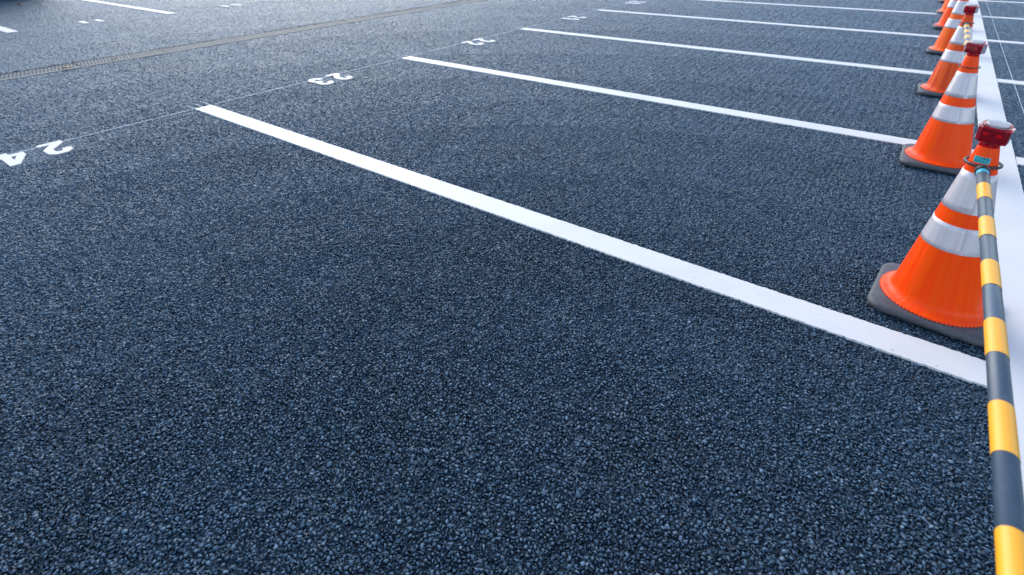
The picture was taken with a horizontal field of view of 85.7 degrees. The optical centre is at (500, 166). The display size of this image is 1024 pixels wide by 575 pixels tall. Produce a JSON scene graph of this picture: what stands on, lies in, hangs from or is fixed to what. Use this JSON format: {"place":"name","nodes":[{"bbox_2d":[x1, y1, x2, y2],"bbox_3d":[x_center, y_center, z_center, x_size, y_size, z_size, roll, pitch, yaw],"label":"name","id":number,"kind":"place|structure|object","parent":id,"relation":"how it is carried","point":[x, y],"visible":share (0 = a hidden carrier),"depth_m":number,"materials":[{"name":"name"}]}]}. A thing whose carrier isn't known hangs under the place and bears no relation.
{"place":"outdoors","nodes":[
{"label":"outdoors","id":0,"kind":"place"},
{"bbox_2d":[0,0,1023,574],"bbox_3d":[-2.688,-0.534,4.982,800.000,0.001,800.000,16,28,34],"label":"asphalt ground","id":1,"kind":"structure","parent":0,"point":[228,348],"depth_m":2.34,"materials":[{"name":"grey asphalt"}]},
{"bbox_2d":[0,26,17,32],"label":"parking line","id":2,"kind":"object","parent":1,"relation":"on","point":[5,29],"visible":1,"depth_m":9.17,"materials":[{"name":"white paint"}]},
{"bbox_2d":[0,140,72,166],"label":"bay number","id":3,"kind":"object","parent":1,"relation":"on","point":[8,160],"visible":1,"depth_m":3.96,"materials":[{"name":"white paint"}]},
{"bbox_2d":[77,19,102,23],"bbox_3d":[-7.423,-2.614,9.986,0.327,0.008,0.347,16,28,34],"label":"bay number","id":4,"kind":"object","parent":1,"relation":"on","point":[92,20],"visible":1,"depth_m":9.98,"materials":[{"name":"white paint"}]},
{"bbox_2d":[8,109,191,154],"bbox_3d":[-3.444,-0.132,4.071,0.010,0.001,2.320,16,28,34],"label":"chalk line","id":5,"kind":"object","parent":1,"relation":"on","point":[105,130],"visible":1,"depth_m":4.44,"materials":[{"name":"white paint"}]},
{"bbox_2d":[83,0,174,13],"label":"parking line","id":6,"kind":"object","parent":1,"relation":"on","point":[134,7],"visible":1,"depth_m":11.81,"materials":[{"name":"white paint"}]},
{"bbox_2d":[220,4,240,6],"bbox_3d":[-5.826,-3.467,11.911,0.327,0.008,0.383,16,28,34],"label":"bay number","id":7,"kind":"object","parent":1,"relation":"on","point":[231,4],"visible":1,"depth_m":11.89,"materials":[{"name":"white paint"}]},
{"bbox_2d":[0,0,483,80],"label":"drain channel","id":8,"kind":"object","parent":1,"relation":"in","point":[45,70],"visible":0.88,"depth_m":7.81,"materials":[{"name":"metal"}]},
{"bbox_2d":[216,58,399,103],"bbox_3d":[-1.933,-0.939,5.892,0.010,0.001,2.320,16,28,34],"label":"chalk line","id":9,"kind":"object","parent":1,"relation":"on","point":[301,82],"visible":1,"depth_m":5.64,"materials":[{"name":"white paint"}]},
{"bbox_2d":[308,73,352,84],"bbox_3d":[-1.805,-0.922,5.852,0.327,0.008,0.397,16,28,34],"label":"bay number","id":10,"kind":"object","parent":1,"relation":"on","point":[336,76],"visible":1,"depth_m":5.83,"materials":[{"name":"white paint"}]},
{"bbox_2d":[461,38,494,44],"bbox_3d":[-0.302,-1.725,7.664,0.327,0.008,0.397,16,28,34],"label":"bay number","id":11,"kind":"object","parent":1,"relation":"on","point":[472,43],"visible":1,"depth_m":7.66,"materials":[{"name":"white paint"}]},
{"bbox_2d":[561,16,586,19],"bbox_3d":[1.274,-2.567,9.563,0.327,0.008,0.361,16,28,34],"label":"bay number","id":12,"kind":"object","parent":1,"relation":"on","point":[574,17],"visible":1,"depth_m":9.54,"materials":[{"name":"white paint"}]},
{"bbox_2d":[195,105,986,388],"bbox_3d":[-0.487,0.100,3.437,5.526,0.010,0.158,16,28,34],"label":"parking line","id":13,"kind":"object","parent":1,"relation":"on","point":[949,362],"visible":0.98,"depth_m":2.52,"materials":[{"name":"white paint"}]},
{"bbox_2d":[626,1,645,3],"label":"bay number","id":14,"kind":"object","parent":1,"relation":"on","point":[630,2],"visible":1,"depth_m":11.36,"materials":[{"name":"white paint"}]},
{"bbox_2d":[401,56,973,151],"bbox_3d":[1.024,-0.707,5.257,5.526,0.010,0.157,16,28,34],"label":"parking line","id":15,"kind":"object","parent":1,"relation":"on","point":[819,127],"visible":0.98,"depth_m":4.80,"materials":[{"name":"white paint"}]},
{"bbox_2d":[520,28,932,74],"bbox_3d":[2.535,-1.514,7.078,5.526,0.010,0.158,16,28,34],"label":"parking line","id":16,"kind":"object","parent":1,"relation":"on","point":[764,55],"visible":0.94,"depth_m":6.72,"materials":[{"name":"white paint"}]},
{"bbox_2d":[597,9,938,37],"bbox_3d":[4.046,-2.321,8.899,5.526,0.010,0.157,16,28,34],"label":"parking line","id":17,"kind":"object","parent":1,"relation":"on","point":[872,31],"visible":0.91,"depth_m":8.61,"materials":[{"name":"white paint"}]},
{"bbox_2d":[702,0,942,14],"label":"parking line","id":18,"kind":"object","parent":1,"relation":"on","point":[826,7],"visible":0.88,"depth_m":10.29,"materials":[{"name":"white paint"}]},
{"bbox_2d":[867,145,999,346],"bbox_3d":[1.762,0.241,2.122,0.414,0.701,0.414,19,30,38],"label":"traffic cone","id":19,"kind":"object","parent":1,"relation":"on","point":[932,281],"visible":0.79,"depth_m":2.09,"materials":[{"name":"orange plastic"}]},
{"bbox_2d":[963,156,1023,574],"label":"striped pole","id":20,"kind":"object","parent":19,"relation":"attached to","point":[1008,495],"visible":0.89,"depth_m":1.00,"materials":[{"name":"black plastic"}]},
{"bbox_2d":[974,119,1015,148],"bbox_3d":[1.759,-0.116,1.968,0.086,0.100,0.096,-17,31,-38],"label":"warning lamp","id":21,"kind":"object","parent":19,"relation":"on","point":[994,133],"visible":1,"depth_m":1.94,"materials":[{"name":"red plastic"}]},
{"bbox_2d":[899,55,978,174],"bbox_3d":[2.848,-0.351,3.460,0.414,0.701,0.414,16,28,34],"label":"traffic cone","id":22,"kind":"object","parent":1,"relation":"on","point":[943,143],"visible":0.91,"depth_m":3.42,"materials":[{"name":"orange plastic"}]},
{"bbox_2d":[963,39,988,56],"bbox_3d":[2.842,-0.709,3.305,0.086,0.100,0.096,-12,27,-22],"label":"warning lamp","id":23,"kind":"object","parent":22,"relation":"on","point":[975,47],"visible":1,"depth_m":3.28,"materials":[{"name":"red plastic"}]},
{"bbox_2d":[936,0,949,13],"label":"traffic cone","id":24,"kind":"object","parent":1,"relation":"on","point":[943,8],"visible":0.31,"depth_m":9.36,"materials":[{"name":"orange plastic"}]},
{"bbox_2d":[933,0,957,28],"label":"traffic cone","id":25,"kind":"object","parent":1,"relation":"on","point":[941,23],"visible":0.41,"depth_m":8.04,"materials":[{"name":"orange plastic"}]},
{"bbox_2d":[918,15,973,96],"bbox_3d":[4.056,-0.994,4.910,0.414,0.701,0.414,15,28,32],"label":"traffic cone","id":26,"kind":"object","parent":1,"relation":"on","point":[945,70],"visible":0.68,"depth_m":4.89,"materials":[{"name":"orange plastic"}]},
{"bbox_2d":[958,21,980,68],"bbox_3d":[3.448,-0.916,4.080,0.110,0.044,2.104,16,29,34],"label":"striped pole","id":27,"kind":"object","parent":26,"relation":"attached to","point":[966,25],"visible":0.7,"depth_m":4.28,"materials":[{"name":"yellow plastic"}]},
{"bbox_2d":[963,3,979,14],"bbox_3d":[4.050,-1.352,4.757,0.086,0.100,0.096,-12,25,-25],"label":"warning lamp","id":28,"kind":"object","parent":26,"relation":"on","point":[970,8],"visible":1,"depth_m":4.73,"materials":[{"name":"red plastic"}]},
{"bbox_2d":[926,0,968,53],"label":"traffic cone","id":29,"kind":"object","parent":1,"relation":"on","point":[955,18],"visible":0.59,"depth_m":6.47,"materials":[{"name":"orange plastic"}]},
{"bbox_2d":[969,0,1023,491],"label":"long stripe","id":30,"kind":"object","parent":1,"relation":"on","point":[1009,214],"visible":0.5,"depth_m":2.79,"materials":[{"name":"white paint"}]},
{"bbox_2d":[978,0,1023,3],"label":"parking line","id":31,"kind":"object","parent":1,"relation":"on","point":[1001,1],"visible":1,"depth_m":10.71,"materials":[{"name":"white paint"}]},
{"bbox_2d":[982,16,1023,19],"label":"parking line","id":32,"kind":"object","parent":1,"relation":"on","point":[1003,17],"visible":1,"depth_m":8.93,"materials":[{"name":"white paint"}]},
{"bbox_2d":[986,2,1023,112],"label":"chalk line","id":33,"kind":"object","parent":1,"relation":"on","point":[1007,64],"visible":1,"depth_m":6.01,"materials":[{"name":"white paint"}]},
{"bbox_2d":[987,39,1023,44],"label":"parking line","id":34,"kind":"object","parent":1,"relation":"on","point":[1010,42],"visible":1,"depth_m":7.15,"materials":[{"name":"white paint"}]},
{"bbox_2d":[997,79,1023,85],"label":"parking line","id":35,"kind":"object","parent":1,"relation":"on","point":[1015,82],"visible":1,"depth_m":5.37,"materials":[{"name":"white paint"}]},
{"bbox_2d":[1015,157,1023,165],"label":"parking line","id":36,"kind":"object","parent":1,"relation":"on","point":[1019,160],"visible":1,"depth_m":3.60,"materials":[{"name":"white paint"}]}
]}

